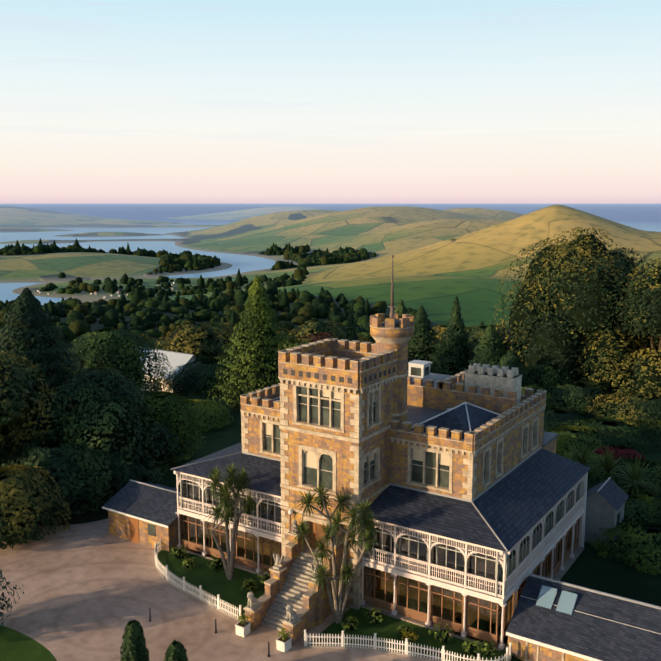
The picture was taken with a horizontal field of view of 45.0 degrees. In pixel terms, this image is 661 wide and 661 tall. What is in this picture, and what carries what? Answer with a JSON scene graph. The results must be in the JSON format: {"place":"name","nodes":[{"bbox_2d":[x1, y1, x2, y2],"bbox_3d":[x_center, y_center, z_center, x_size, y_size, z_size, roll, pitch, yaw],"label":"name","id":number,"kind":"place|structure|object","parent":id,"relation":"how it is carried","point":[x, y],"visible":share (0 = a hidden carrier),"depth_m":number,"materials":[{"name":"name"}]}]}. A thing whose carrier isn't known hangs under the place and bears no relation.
{"place":"outdoors","nodes":[
{"label":"outdoors","id":0,"kind":"place"},
{"bbox_2d":[0,625,56,660],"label":"front lawn","id":1,"kind":"structure","parent":0,"point":[15,645],"depth_m":47.28,"materials":[{"name":"green plant"}]},
{"bbox_2d":[0,519,428,660],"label":"forecourt gravel","id":2,"kind":"structure","parent":0,"point":[90,589],"depth_m":51.83,"materials":[{"name":"beige gravel"}]},
{"bbox_2d":[102,480,180,550],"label":"shed","id":3,"kind":"structure","parent":2,"relation":"on","point":[143,513],"depth_m":62.10,"materials":[{"name":"stone"}]},
{"bbox_2d":[120,619,188,660],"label":"conical shrub","id":4,"kind":"object","parent":2,"relation":"on","point":[133,632],"visible":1,"depth_m":41.08,"materials":[{"name":"green plant"}]},
{"bbox_2d":[149,608,291,656],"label":"planters and bollards","id":5,"kind":"object","parent":2,"relation":"on","point":[282,645],"visible":0.96,"depth_m":48.40,"materials":[{"name":"white"}]},
{"bbox_2d":[243,530,342,645],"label":"entrance stairs","id":6,"kind":"structure","parent":2,"relation":"on","point":[288,583],"depth_m":50.55,"materials":[{"name":"stone"}]},
{"bbox_2d":[245,520,339,624],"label":"statues","id":7,"kind":"object","parent":6,"relation":"on","point":[291,617],"visible":0.73,"depth_m":49.27,"materials":[{"name":"stone"}]},
{"bbox_2d":[154,540,511,660],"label":"picket fences","id":8,"kind":"object","parent":2,"relation":"on","point":[173,576],"visible":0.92,"depth_m":47.27,"materials":[{"name":"white paint"}]},
{"bbox_2d":[154,549,512,660],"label":"garden beds","id":9,"kind":"object","parent":2,"relation":"on","point":[215,584],"visible":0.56,"depth_m":50.64,"materials":[{"name":"plant"}]},
{"bbox_2d":[401,628,418,640],"bbox_3d":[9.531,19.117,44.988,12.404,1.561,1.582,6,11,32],"label":"flower foliage","id":10,"kind":"object","parent":9,"relation":"in","point":[409,638],"visible":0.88,"depth_m":47.61,"materials":[{"name":"green plant"}]},
{"bbox_2d":[296,333,334,342],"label":"tree","id":11,"kind":"object","parent":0,"point":[323,336],"visible":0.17,"depth_m":116.30,"materials":[{"name":"plant"}]},
{"bbox_2d":[0,205,660,660],"bbox_3d":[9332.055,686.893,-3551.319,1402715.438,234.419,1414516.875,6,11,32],"label":"terrain","id":12,"kind":"structure","parent":0,"point":[446,257],"depth_m":2123.42,"materials":[{"name":"green plant"}]},
{"bbox_2d":[37,281,177,297],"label":"houses","id":13,"kind":"structure","parent":12,"relation":"on","point":[117,292],"depth_m":2008.32,"materials":[{"name":"grey"}]},
{"bbox_2d":[140,347,205,392],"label":"neighbour house","id":14,"kind":"structure","parent":12,"relation":"on","point":[175,359],"depth_m":116.75,"materials":[{"name":"silver metal"}]},
{"bbox_2d":[0,238,442,344],"bbox_3d":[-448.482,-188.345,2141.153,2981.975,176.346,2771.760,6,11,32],"label":"distant canopy","id":15,"kind":"object","parent":12,"relation":"on","point":[147,307],"visible":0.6,"depth_m":1212.86,"materials":[{"name":"green plant"}]},
{"bbox_2d":[0,227,660,549],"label":"leaf","id":16,"kind":"object","parent":12,"relation":"on","point":[170,344],"visible":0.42,"depth_m":102.05,"materials":[{"name":"green plant"}]},
{"bbox_2d":[0,234,660,660],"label":"shade tree","id":17,"kind":"object","parent":12,"relation":"on","point":[570,314],"visible":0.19,"depth_m":102.46,"materials":[{"name":"green plant"}]},
{"bbox_2d":[0,570,23,626],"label":"blue leaf","id":18,"kind":"object","parent":17,"relation":"attached to","point":[4,600],"visible":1,"depth_m":49.29,"materials":[{"name":"plant"}]},
{"bbox_2d":[0,287,660,536],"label":"foliage","id":19,"kind":"object","parent":12,"relation":"on","point":[26,301],"depth_m":75.85,"materials":[{"name":"green plant"}]},
{"bbox_2d":[170,255,590,650],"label":"castle","id":20,"kind":"structure","parent":12,"relation":"on","point":[470,484],"depth_m":52.19,"materials":[{"name":"stone"}]},
{"bbox_2d":[506,573,660,660],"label":"service wing","id":21,"kind":"structure","parent":12,"relation":"on","point":[553,620],"depth_m":45.44,"materials":[{"name":"grey tile"}]},
{"bbox_2d":[584,477,628,547],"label":"outbuilding","id":22,"kind":"structure","parent":12,"relation":"on","point":[605,501],"depth_m":61.53,"materials":[{"name":"paint"}]},
{"bbox_2d":[0,204,660,304],"bbox_3d":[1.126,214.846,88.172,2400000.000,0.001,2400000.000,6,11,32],"label":"sea","id":23,"kind":"structure","parent":0,"point":[645,217],"depth_m":11394.33,"materials":[{"name":"blue liquid"}]},
{"bbox_2d":[0,336,660,623],"bbox_3d":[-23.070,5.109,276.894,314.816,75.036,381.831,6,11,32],"label":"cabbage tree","id":24,"kind":"object","parent":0,"point":[338,604],"visible":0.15,"depth_m":49.82,"materials":[{"name":"plant"}]},
{"bbox_2d":[0,0,660,203],"label":"sky","id":25,"kind":"structure","parent":0,"point":[102,101],"materials":[{"name":"blue"}]},
{"bbox_2d":[55,328,660,656],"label":"shrubs","id":26,"kind":"object","parent":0,"point":[633,540],"visible":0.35,"depth_m":87.67,"materials":[{"name":"green plant"}]},
{"bbox_2d":[133,276,660,639],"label":"lime leaf foliage","id":27,"kind":"object","parent":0,"point":[256,288],"visible":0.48,"depth_m":98.44,"materials":[{"name":"green plant"}]},
{"bbox_2d":[203,439,660,598],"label":"cordyline leaf","id":28,"kind":"object","parent":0,"point":[368,519],"visible":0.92,"depth_m":50.54,"materials":[{"name":"green plant"}]}
]}

